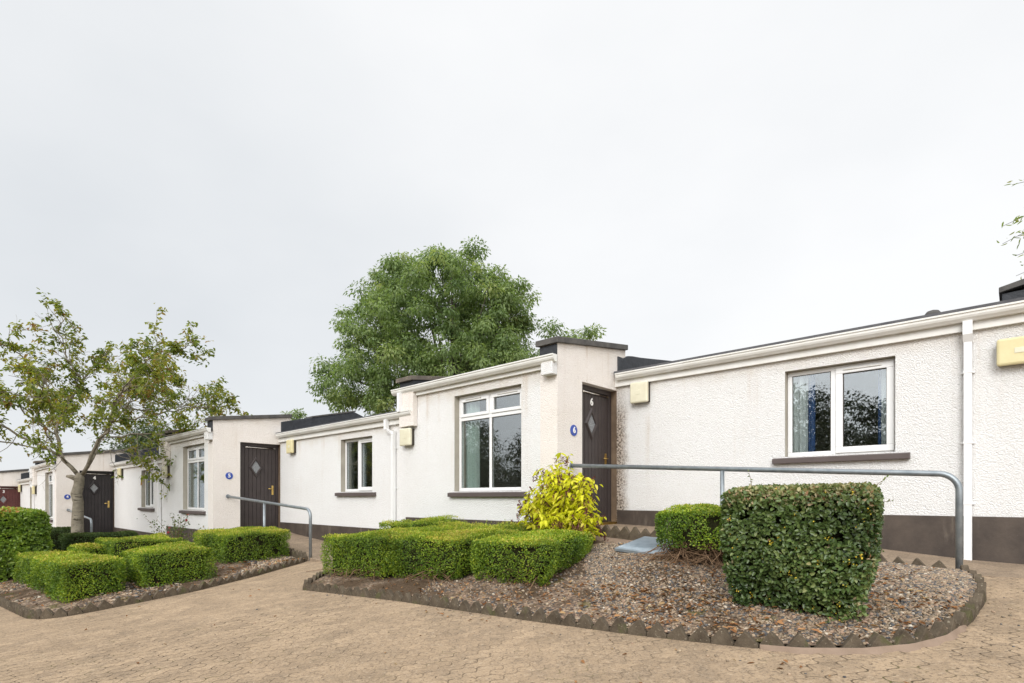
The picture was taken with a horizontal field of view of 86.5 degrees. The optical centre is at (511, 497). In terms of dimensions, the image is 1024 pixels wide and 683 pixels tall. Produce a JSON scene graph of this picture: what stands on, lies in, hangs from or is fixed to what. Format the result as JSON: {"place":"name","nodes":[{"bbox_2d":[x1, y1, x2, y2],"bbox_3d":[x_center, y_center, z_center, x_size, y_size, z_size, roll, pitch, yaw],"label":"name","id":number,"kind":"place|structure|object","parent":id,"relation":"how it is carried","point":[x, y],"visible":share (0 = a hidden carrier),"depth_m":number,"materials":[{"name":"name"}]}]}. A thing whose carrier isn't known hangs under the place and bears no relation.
{"place":"outdoors","nodes":[
{"label":"outdoors","id":0,"kind":"place"},
{"bbox_2d":[0,554,296,612],"bbox_3d":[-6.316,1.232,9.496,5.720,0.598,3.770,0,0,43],"label":"gravel","id":1,"kind":"structure","parent":0,"point":[259,563],"depth_m":7.57,"materials":[{"name":"brown gravel"}]},
{"bbox_2d":[0,506,54,581],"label":"broadleaf hedge","id":2,"kind":"object","parent":1,"relation":"on","point":[23,530],"visible":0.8,"depth_m":10.05,"materials":[{"name":"green plant"}]},
{"bbox_2d":[12,549,71,587],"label":"clipped hedge","id":3,"kind":"object","parent":1,"relation":"on","point":[22,572],"visible":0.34,"depth_m":9.11,"materials":[{"name":"green plant"}]},
{"bbox_2d":[40,608,54,618],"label":"edging stone","id":4,"kind":"object","parent":1,"relation":"on","point":[47,613],"visible":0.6,"depth_m":6.34,"materials":[{"name":"concrete"}]},
{"bbox_2d":[50,526,70,550],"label":"clipped hedge","id":5,"kind":"object","parent":1,"relation":"on","point":[56,532],"visible":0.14,"depth_m":14.15,"materials":[{"name":"green plant"}]},
{"bbox_2d":[53,608,67,617],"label":"edging stone","id":6,"kind":"object","parent":1,"relation":"on","point":[61,612],"visible":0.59,"depth_m":6.36,"materials":[{"name":"concrete"}]},
{"bbox_2d":[68,605,82,615],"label":"edging stone","id":7,"kind":"object","parent":1,"relation":"on","point":[76,610],"visible":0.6,"depth_m":6.42,"materials":[{"name":"concrete"}]},
{"bbox_2d":[28,550,126,603],"bbox_3d":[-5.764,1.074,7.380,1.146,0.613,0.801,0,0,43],"label":"clipped hedge","id":8,"kind":"object","parent":1,"relation":"on","point":[79,577],"visible":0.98,"depth_m":7.12,"materials":[{"name":"green plant"}]},
{"bbox_2d":[66,542,109,554],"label":"clipped hedge","id":9,"kind":"object","parent":1,"relation":"on","point":[91,548],"visible":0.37,"depth_m":10.01,"materials":[{"name":"green plant"}]},
{"bbox_2d":[83,602,97,613],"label":"edging stone","id":10,"kind":"object","parent":1,"relation":"on","point":[89,607],"visible":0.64,"depth_m":6.50,"materials":[{"name":"concrete"}]},
{"bbox_2d":[58,530,137,550],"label":"clipped hedge","id":11,"kind":"object","parent":1,"relation":"on","point":[66,540],"visible":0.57,"depth_m":11.86,"materials":[{"name":"green plant"}]},
{"bbox_2d":[98,600,112,610],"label":"edging stone","id":12,"kind":"object","parent":1,"relation":"on","point":[104,604],"visible":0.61,"depth_m":6.60,"materials":[{"name":"stone"}]},
{"bbox_2d":[112,597,125,607],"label":"edging stone","id":13,"kind":"object","parent":1,"relation":"on","point":[118,602],"visible":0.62,"depth_m":6.71,"materials":[{"name":"concrete"}]},
{"bbox_2d":[126,595,139,604],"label":"edging stone","id":14,"kind":"object","parent":1,"relation":"on","point":[131,600],"visible":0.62,"depth_m":6.82,"materials":[{"name":"stone"}]},
{"bbox_2d":[95,532,185,564],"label":"clipped hedge","id":15,"kind":"object","parent":1,"relation":"on","point":[116,546],"visible":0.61,"depth_m":9.93,"materials":[{"name":"green plant"}]},
{"bbox_2d":[0,558,303,609],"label":"fallen leaves","id":16,"kind":"object","parent":1,"relation":"on","point":[256,565],"visible":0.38,"depth_m":8.40,"materials":[{"name":"brown plant"}]},
{"bbox_2d":[119,540,217,587],"bbox_3d":[-5.129,0.968,8.090,1.507,0.605,1.025,0,0,43],"label":"clipped hedge","id":17,"kind":"object","parent":1,"relation":"on","point":[174,562],"visible":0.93,"depth_m":7.68,"materials":[{"name":"green plant"}]},
{"bbox_2d":[144,514,203,540],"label":"rose bush","id":18,"kind":"object","parent":1,"relation":"on","point":[176,531],"visible":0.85,"depth_m":11.81,"materials":[{"name":"green plant"}]},
{"bbox_2d":[192,526,290,563],"bbox_3d":[-4.949,0.835,9.978,1.756,0.634,1.238,0,0,43],"label":"clipped hedge","id":19,"kind":"object","parent":1,"relation":"on","point":[240,544],"visible":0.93,"depth_m":9.51,"materials":[{"name":"green plant"}]},
{"bbox_2d":[280,532,332,562],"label":"path","id":20,"kind":"structure","parent":0,"point":[298,542],"depth_m":10.79,"materials":[{"name":"beige concrete"}]},
{"bbox_2d":[0,561,1023,682],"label":"paved street","id":21,"kind":"structure","parent":0,"point":[319,637],"depth_m":3.99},
{"bbox_2d":[0,469,34,508],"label":"cottage","id":22,"kind":"structure","parent":21,"relation":"on","point":[10,482],"depth_m":22.75,"materials":[{"name":"white paint"}]},
{"bbox_2d":[0,488,17,507],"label":"door","id":23,"kind":"structure","parent":22,"relation":"in","point":[8,496],"depth_m":22.86,"materials":[{"name":"paint"}]},
{"bbox_2d":[29,447,165,537],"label":"cottage","id":24,"kind":"structure","parent":21,"relation":"on","point":[128,501],"depth_m":17.26,"materials":[{"name":"white paint"}]},
{"bbox_2d":[49,472,52,521],"bbox_3d":[-15.189,-0.036,17.922,1.728,1.611,0.220,0,0,43],"label":"window","id":25,"kind":"structure","parent":24,"relation":"in","point":[50,474],"depth_m":18.29,"materials":[{"name":"white plastic"}]},
{"bbox_2d":[82,473,110,532],"bbox_3d":[-13.527,0.179,17.719,0.104,1.940,0.802,0,0,43],"label":"door","id":26,"kind":"structure","parent":24,"relation":"in","point":[96,493],"depth_m":17.75,"materials":[{"name":"black paint"}]},
{"bbox_2d":[138,470,154,510],"bbox_3d":[-10.269,-0.212,15.405,1.467,1.145,0.220,0,0,43],"label":"window","id":27,"kind":"structure","parent":24,"relation":"in","point":[148,486],"depth_m":15.65,"materials":[{"name":"white plastic"}]},
{"bbox_2d":[0,287,251,532],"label":"tree","id":28,"kind":"object","parent":21,"relation":"on","point":[136,384],"visible":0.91,"depth_m":12.66,"materials":[{"name":"green plant"}]},
{"bbox_2d":[101,418,177,452],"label":"tree","id":29,"kind":"object","parent":21,"relation":"on","point":[141,438],"visible":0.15,"depth_m":41.10,"materials":[{"name":"green plant"}]},
{"bbox_2d":[157,410,410,542],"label":"cottage","id":30,"kind":"structure","parent":21,"relation":"on","point":[339,473],"depth_m":12.11,"materials":[{"name":"white paint"}]},
{"bbox_2d":[179,444,205,514],"bbox_3d":[-7.442,-0.430,12.796,1.674,1.611,0.220,0,0,43],"label":"window","id":31,"kind":"structure","parent":30,"relation":"in","point":[195,453],"depth_m":12.97,"materials":[{"name":"white plastic"}]},
{"bbox_2d":[241,446,274,527],"bbox_3d":[-5.924,-0.215,12.726,0.104,1.940,0.802,0,0,43],"label":"door","id":32,"kind":"structure","parent":30,"relation":"in","point":[257,463],"depth_m":12.71,"materials":[{"name":"brown paint"}]},
{"bbox_2d":[226,494,311,560],"bbox_3d":[-4.922,0.566,10.828,3.834,1.285,0.090,0,0,43],"label":"handrail","id":33,"kind":"object","parent":30,"relation":"attached to","point":[284,505],"visible":0.89,"depth_m":10.21,"materials":[{"name":"metal"}]},
{"bbox_2d":[286,439,295,453],"bbox_3d":[-5.067,-1.171,12.486,0.290,0.310,0.115,0,0,43],"label":"wall lamp","id":34,"kind":"object","parent":30,"relation":"attached to","point":[290,446],"visible":1,"depth_m":12.42,"materials":[{"name":"plastic"}]},
{"bbox_2d":[335,437,375,495],"bbox_3d":[-3.044,-0.605,10.760,1.413,1.145,0.220,0,0,43],"label":"window","id":35,"kind":"structure","parent":30,"relation":"in","point":[358,452],"depth_m":10.79,"materials":[{"name":"white plastic"}]},
{"bbox_2d":[280,408,307,419],"bbox_3d":[-11.821,-2.028,30.210,2.387,5.870,2.266,0,0,-5],"label":"tree","id":36,"kind":"object","parent":21,"relation":"on","point":[297,414],"visible":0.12,"depth_m":29.91,"materials":[{"name":"green plant"}]},
{"bbox_2d":[306,235,606,416],"bbox_3d":[-2.890,-6.034,26.792,11.141,13.884,11.147,0,0,43],"label":"ash tree","id":37,"kind":"object","parent":21,"relation":"on","point":[488,339],"visible":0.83,"depth_m":25.32,"materials":[{"name":"green plant"}]},
{"bbox_2d":[391,297,1023,563],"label":"cottage","id":38,"kind":"structure","parent":21,"relation":"on","point":[940,391],"depth_m":7.22,"materials":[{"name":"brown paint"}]},
{"bbox_2d":[400,428,413,445],"bbox_3d":[-1.836,-1.058,9.505,0.300,0.305,0.115,0,0,43],"label":"wall lamp","id":39,"kind":"object","parent":38,"relation":"attached to","point":[406,436],"visible":1,"depth_m":9.43,"materials":[{"name":"plastic"}]},
{"bbox_2d":[447,386,526,496],"bbox_3d":[-0.332,-0.839,8.325,1.638,1.679,0.319,0,0,43],"label":"window","id":40,"kind":"structure","parent":38,"relation":"in","point":[473,415],"depth_m":8.61,"materials":[{"name":"white plastic"}]},
{"bbox_2d":[582,390,608,521],"bbox_3d":[1.223,-0.604,8.154,0.104,1.940,0.802,0,0,43],"label":"door","id":41,"kind":"structure","parent":38,"relation":"in","point":[594,406],"depth_m":8.22,"materials":[{"name":"brown paint"}]},
{"bbox_2d":[630,381,649,403],"bbox_3d":[1.899,-1.560,8.080,0.290,0.310,0.115,0,0,43],"label":"wall lamp","id":42,"kind":"object","parent":38,"relation":"attached to","point":[639,392],"visible":1,"depth_m":8.03,"materials":[{"name":"plastic"}]},
{"bbox_2d":[569,463,962,568],"bbox_3d":[2.358,0.139,6.131,4.199,1.258,0.090,0,0,43],"label":"handrail","id":43,"kind":"object","parent":38,"relation":"attached to","point":[955,481],"visible":0.91,"depth_m":5.32,"materials":[{"name":"metal"}]},
{"bbox_2d":[772,358,909,463],"bbox_3d":[3.889,-1.014,6.474,1.403,1.213,0.350,0,0,43],"label":"window","id":44,"kind":"structure","parent":38,"relation":"in","point":[801,384],"depth_m":6.46,"materials":[{"name":"white plastic"}]},
{"bbox_2d":[996,336,1023,366],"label":"wall lamp","id":45,"kind":"object","parent":38,"relation":"attached to","point":[1009,351],"visible":1,"depth_m":5.29,"materials":[{"name":"plastic"}]},
{"bbox_2d":[760,625,966,654],"bbox_3d":[2.219,0.857,3.229,1.376,0.167,0.325,0,0,-5],"label":"mortar haunch","id":46,"kind":"object","parent":21,"relation":"on","point":[936,641],"visible":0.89,"depth_m":3.16,"materials":[{"name":"beige concrete"}]},
{"bbox_2d":[997,180,1023,278],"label":"willow","id":47,"kind":"object","parent":21,"relation":"on","point":[1021,217],"visible":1,"depth_m":10.18,"materials":[{"name":"green plant"}]},
{"bbox_2d":[999,279,1023,300],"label":"cottage","id":48,"kind":"structure","parent":21,"relation":"on","point":[1013,290],"depth_m":5.89,"materials":[{"name":"brown paint"}]},
{"bbox_2d":[0,0,1023,471],"label":"sky","id":49,"kind":"structure","parent":0,"point":[682,179],"materials":[{"name":"white"}]},
{"bbox_2d":[102,594,1019,677],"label":"fallen leaves","id":50,"kind":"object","parent":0,"point":[707,655],"depth_m":3.53,"materials":[{"name":"brown plant"}]},
{"bbox_2d":[311,541,976,644],"bbox_3d":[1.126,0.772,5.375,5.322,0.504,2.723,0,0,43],"label":"gravel","id":51,"kind":"structure","parent":0,"point":[948,587],"depth_m":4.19,"materials":[{"name":"brown gravel"}]},
{"bbox_2d":[306,524,463,582],"bbox_3d":[-1.740,0.705,7.322,1.792,0.674,1.851,0,0,43],"label":"clipped hedge","id":52,"kind":"object","parent":51,"relation":"on","point":[361,553],"visible":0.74,"depth_m":6.87,"materials":[{"name":"green plant"}]},
{"bbox_2d":[393,591,403,601],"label":"edging stone","id":53,"kind":"object","parent":51,"relation":"on","point":[398,596],"visible":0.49,"depth_m":5.63,"materials":[{"name":"concrete"}]},
{"bbox_2d":[410,593,420,603],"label":"edging stone","id":54,"kind":"object","parent":51,"relation":"on","point":[415,598],"visible":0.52,"depth_m":5.44,"materials":[{"name":"stone"}]},
{"bbox_2d":[379,514,460,528],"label":"clipped hedge","id":55,"kind":"object","parent":51,"relation":"on","point":[424,521],"visible":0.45,"depth_m":8.50,"materials":[{"name":"green plant"}]},
{"bbox_2d":[419,594,429,605],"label":"edging stone","id":56,"kind":"object","parent":51,"relation":"on","point":[424,600],"visible":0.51,"depth_m":5.34,"materials":[{"name":"concrete"}]},
{"bbox_2d":[428,595,439,606],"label":"edging stone","id":57,"kind":"object","parent":51,"relation":"on","point":[434,601],"visible":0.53,"depth_m":5.24,"materials":[{"name":"concrete"}]},
{"bbox_2d":[438,596,449,608],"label":"edging stone","id":58,"kind":"object","parent":51,"relation":"on","point":[444,602],"visible":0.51,"depth_m":5.14,"materials":[{"name":"concrete"}]},
{"bbox_2d":[385,526,521,584],"bbox_3d":[-0.771,0.678,6.702,1.639,0.645,1.501,0,0,43],"label":"clipped hedge","id":59,"kind":"object","parent":51,"relation":"on","point":[443,554],"visible":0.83,"depth_m":6.18,"materials":[{"name":"green plant"}]},
{"bbox_2d":[448,598,459,609],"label":"edging stone","id":60,"kind":"object","parent":51,"relation":"on","point":[454,604],"visible":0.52,"depth_m":5.05,"materials":[{"name":"concrete"}]},
{"bbox_2d":[458,600,470,611],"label":"edging stone","id":61,"kind":"object","parent":51,"relation":"on","point":[465,606],"visible":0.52,"depth_m":4.95,"materials":[{"name":"concrete"}]},
{"bbox_2d":[469,601,481,613],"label":"edging stone","id":62,"kind":"object","parent":51,"relation":"on","point":[476,606],"visible":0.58,"depth_m":4.85,"materials":[{"name":"concrete"}]},
{"bbox_2d":[431,519,531,530],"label":"clipped hedge","id":63,"kind":"object","parent":51,"relation":"on","point":[521,527],"visible":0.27,"depth_m":7.45,"materials":[{"name":"green plant"}]},
{"bbox_2d":[481,603,492,614],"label":"edging stone","id":64,"kind":"object","parent":51,"relation":"on","point":[487,609],"visible":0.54,"depth_m":4.75,"materials":[{"name":"concrete"}]},
{"bbox_2d":[492,604,505,616],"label":"edging stone","id":65,"kind":"object","parent":51,"relation":"on","point":[499,610],"visible":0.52,"depth_m":4.66,"materials":[{"name":"concrete"}]},
{"bbox_2d":[504,607,518,618],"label":"edging stone","id":66,"kind":"object","parent":51,"relation":"on","point":[512,613],"visible":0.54,"depth_m":4.57,"materials":[{"name":"concrete"}]},
{"bbox_2d":[518,606,531,620],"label":"edging stone","id":67,"kind":"object","parent":51,"relation":"on","point":[525,613],"visible":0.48,"depth_m":4.47,"materials":[{"name":"concrete"}]},
{"bbox_2d":[469,528,593,594],"bbox_3d":[0.393,0.643,5.838,1.593,0.615,1.647,0,0,43],"label":"clipped hedge","id":68,"kind":"object","parent":51,"relation":"on","point":[534,555],"visible":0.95,"depth_m":5.58,"materials":[{"name":"green plant"}]},
{"bbox_2d":[531,608,545,622],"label":"edging stone","id":69,"kind":"object","parent":51,"relation":"on","point":[539,615],"visible":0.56,"depth_m":4.37,"materials":[{"name":"concrete"}]},
{"bbox_2d":[545,610,561,624],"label":"edging stone","id":70,"kind":"object","parent":51,"relation":"on","point":[554,617],"visible":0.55,"depth_m":4.28,"materials":[{"name":"concrete"}]},
{"bbox_2d":[511,453,606,540],"bbox_3d":[0.628,0.088,6.929,1.325,1.330,1.022,0,0,43],"label":"golden shrub","id":71,"kind":"object","parent":51,"relation":"on","point":[561,503],"visible":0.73,"depth_m":6.71,"materials":[{"name":"yellow plant"}]},
{"bbox_2d":[560,613,576,626],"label":"edging stone","id":72,"kind":"object","parent":51,"relation":"on","point":[569,620],"visible":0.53,"depth_m":4.19,"materials":[{"name":"concrete"}]},
{"bbox_2d":[576,614,593,628],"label":"edging stone","id":73,"kind":"object","parent":51,"relation":"on","point":[585,621],"visible":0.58,"depth_m":4.10,"materials":[{"name":"concrete"}]},
{"bbox_2d":[592,616,610,631],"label":"edging stone","id":74,"kind":"object","parent":51,"relation":"on","point":[601,624],"visible":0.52,"depth_m":4.00,"materials":[{"name":"concrete"}]},
{"bbox_2d":[592,536,632,543],"bbox_3d":[1.268,0.595,6.911,1.330,0.230,0.211,0,0,43],"label":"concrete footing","id":75,"kind":"object","parent":51,"relation":"on","point":[600,539],"visible":0.13,"depth_m":6.93,"materials":[{"name":"beige concrete"}]},
{"bbox_2d":[610,526,619,538],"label":"edging stone","id":76,"kind":"object","parent":75,"relation":"on","point":[614,531],"visible":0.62,"depth_m":7.00,"materials":[{"name":"concrete"}]},
{"bbox_2d":[619,526,629,539],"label":"edging stone","id":77,"kind":"object","parent":75,"relation":"on","point":[624,532],"visible":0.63,"depth_m":6.89,"materials":[{"name":"stone"}]},
{"bbox_2d":[629,527,639,540],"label":"edging stone","id":78,"kind":"object","parent":75,"relation":"on","point":[634,534],"visible":0.59,"depth_m":6.80,"materials":[{"name":"concrete"}]},
{"bbox_2d":[609,617,627,633],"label":"edging stone","id":79,"kind":"object","parent":51,"relation":"on","point":[618,625],"visible":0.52,"depth_m":3.90,"materials":[{"name":"concrete"}]},
{"bbox_2d":[627,620,647,635],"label":"edging stone","id":80,"kind":"object","parent":51,"relation":"on","point":[638,627],"visible":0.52,"depth_m":3.81,"materials":[{"name":"concrete"}]},
{"bbox_2d":[615,536,672,554],"bbox_3d":[1.579,0.543,6.091,0.738,0.182,0.463,0,0,43],"label":"access cover","id":81,"kind":"object","parent":51,"relation":"on","point":[645,544],"visible":0.51,"depth_m":6.12,"materials":[{"name":"grey metal"}]},
{"bbox_2d":[647,622,667,638],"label":"edging stone","id":82,"kind":"object","parent":51,"relation":"on","point":[656,629],"visible":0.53,"depth_m":3.73,"materials":[{"name":"concrete"}]},
{"bbox_2d":[370,543,964,635],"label":"fallen leaves","id":83,"kind":"object","parent":51,"relation":"on","point":[734,629],"visible":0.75,"depth_m":4.13,"materials":[{"name":"brown plant"}]},
{"bbox_2d":[667,625,688,640],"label":"edging stone","id":84,"kind":"object","parent":51,"relation":"on","point":[678,632],"visible":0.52,"depth_m":3.63,"materials":[{"name":"concrete"}]},
{"bbox_2d":[619,503,747,572],"bbox_3d":[1.833,0.364,5.325,1.076,0.639,1.305,0,0,-15],"label":"clipped hedge","id":85,"kind":"object","parent":51,"relation":"on","point":[694,532],"visible":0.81,"depth_m":5.24,"materials":[{"name":"green plant"}]},
{"bbox_2d":[688,626,710,643],"bbox_3d":[1.234,0.978,3.577,0.140,0.267,0.052,2,2,35],"label":"edging stone","id":86,"kind":"object","parent":51,"relation":"on","point":[699,634],"visible":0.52,"depth_m":3.55,"materials":[{"name":"concrete"}]},
{"bbox_2d":[711,627,734,645],"bbox_3d":[1.350,0.969,3.490,0.140,0.269,0.052,2,-1,36],"label":"edging stone","id":87,"kind":"object","parent":51,"relation":"on","point":[722,636],"visible":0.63,"depth_m":3.47,"materials":[{"name":"concrete"}]},
{"bbox_2d":[734,630,758,648],"bbox_3d":[1.471,0.971,3.409,0.140,0.273,0.052,-2,2,33],"label":"edging stone","id":88,"kind":"object","parent":51,"relation":"on","point":[746,639],"visible":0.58,"depth_m":3.38,"materials":[{"name":"concrete"}]},
{"bbox_2d":[759,631,784,648],"bbox_3d":[1.592,0.957,3.327,0.140,0.269,0.052,-6,-5,35],"label":"edging stone","id":89,"kind":"object","parent":51,"relation":"on","point":[771,638],"visible":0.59,"depth_m":3.31,"materials":[{"name":"concrete"}]},
{"bbox_2d":[786,632,810,647],"bbox_3d":[1.715,0.948,3.259,0.140,0.275,0.052,4,1,23],"label":"edging stone","id":90,"kind":"object","parent":51,"relation":"on","point":[798,639],"visible":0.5,"depth_m":3.24,"materials":[{"name":"concrete"}]},
{"bbox_2d":[719,470,892,623],"bbox_3d":[2.088,0.326,3.916,1.094,1.067,0.881,0,0,43],"label":"cube hedge","id":91,"kind":"object","parent":51,"relation":"on","point":[801,545],"visible":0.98,"depth_m":3.60,"materials":[{"name":"green plant"}]},
{"bbox_2d":[812,635,836,647],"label":"edging stone","id":92,"kind":"object","parent":51,"relation":"on","point":[824,642],"visible":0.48,"depth_m":3.19,"materials":[{"name":"concrete"}]},
{"bbox_2d":[839,633,865,647],"bbox_3d":[1.988,0.930,3.171,0.140,0.275,0.052,3,-2,13],"label":"edging stone","id":93,"kind":"object","parent":51,"relation":"on","point":[852,640],"visible":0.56,"depth_m":3.15,"materials":[{"name":"concrete"}]},
{"bbox_2d":[865,632,892,647],"bbox_3d":[2.135,0.918,3.158,0.140,0.273,0.052,-6,2,0],"label":"edging stone","id":94,"kind":"object","parent":51,"relation":"on","point":[876,639],"visible":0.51,"depth_m":3.13,"materials":[{"name":"concrete"}]},
{"bbox_2d":[891,629,916,644],"bbox_3d":[2.278,0.901,3.165,0.140,0.269,0.052,-5,0,-7],"label":"edging stone","id":95,"kind":"object","parent":51,"relation":"on","point":[900,637],"visible":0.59,"depth_m":3.14,"materials":[{"name":"concrete"}]},
{"bbox_2d":[913,626,934,641],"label":"edging stone","id":96,"kind":"object","parent":51,"relation":"on","point":[921,633],"visible":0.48,"depth_m":3.17,"materials":[{"name":"concrete"}]},
{"bbox_2d":[930,621,948,637],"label":"edging stone","id":97,"kind":"object","parent":51,"relation":"on","point":[938,629],"visible":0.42,"depth_m":3.23,"materials":[{"name":"concrete"}]},
{"bbox_2d":[943,617,957,632],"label":"edging stone","id":98,"kind":"object","parent":51,"relation":"on","point":[951,624],"visible":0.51,"depth_m":3.29,"materials":[{"name":"concrete"}]},
{"bbox_2d":[952,611,967,626],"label":"edging stone","id":99,"kind":"object","parent":51,"relation":"on","point":[959,618],"visible":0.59,"depth_m":3.38,"materials":[{"name":"concrete"}]},
{"bbox_2d":[960,607,973,624],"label":"edging stone","id":100,"kind":"object","parent":51,"relation":"on","point":[969,615],"visible":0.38,"depth_m":3.46,"materials":[{"name":"concrete"}]},
{"bbox_2d":[964,603,976,619],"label":"edging stone","id":101,"kind":"object","parent":51,"relation":"on","point":[972,607],"visible":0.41,"depth_m":3.56,"materials":[{"name":"concrete"}]},
{"bbox_2d":[969,597,979,614],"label":"edging stone","id":102,"kind":"object","parent":51,"relation":"on","point":[975,600],"visible":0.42,"depth_m":3.67,"materials":[{"name":"concrete"}]},
{"bbox_2d":[973,592,983,609],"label":"edging stone","id":103,"kind":"object","parent":51,"relation":"on","point":[980,596],"visible":0.35,"depth_m":3.76,"materials":[{"name":"concrete"}]},
{"bbox_2d":[600,524,1023,578],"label":"path","id":104,"kind":"structure","parent":0,"point":[996,569],"depth_m":5.32,"materials":[{"name":"beige concrete"}]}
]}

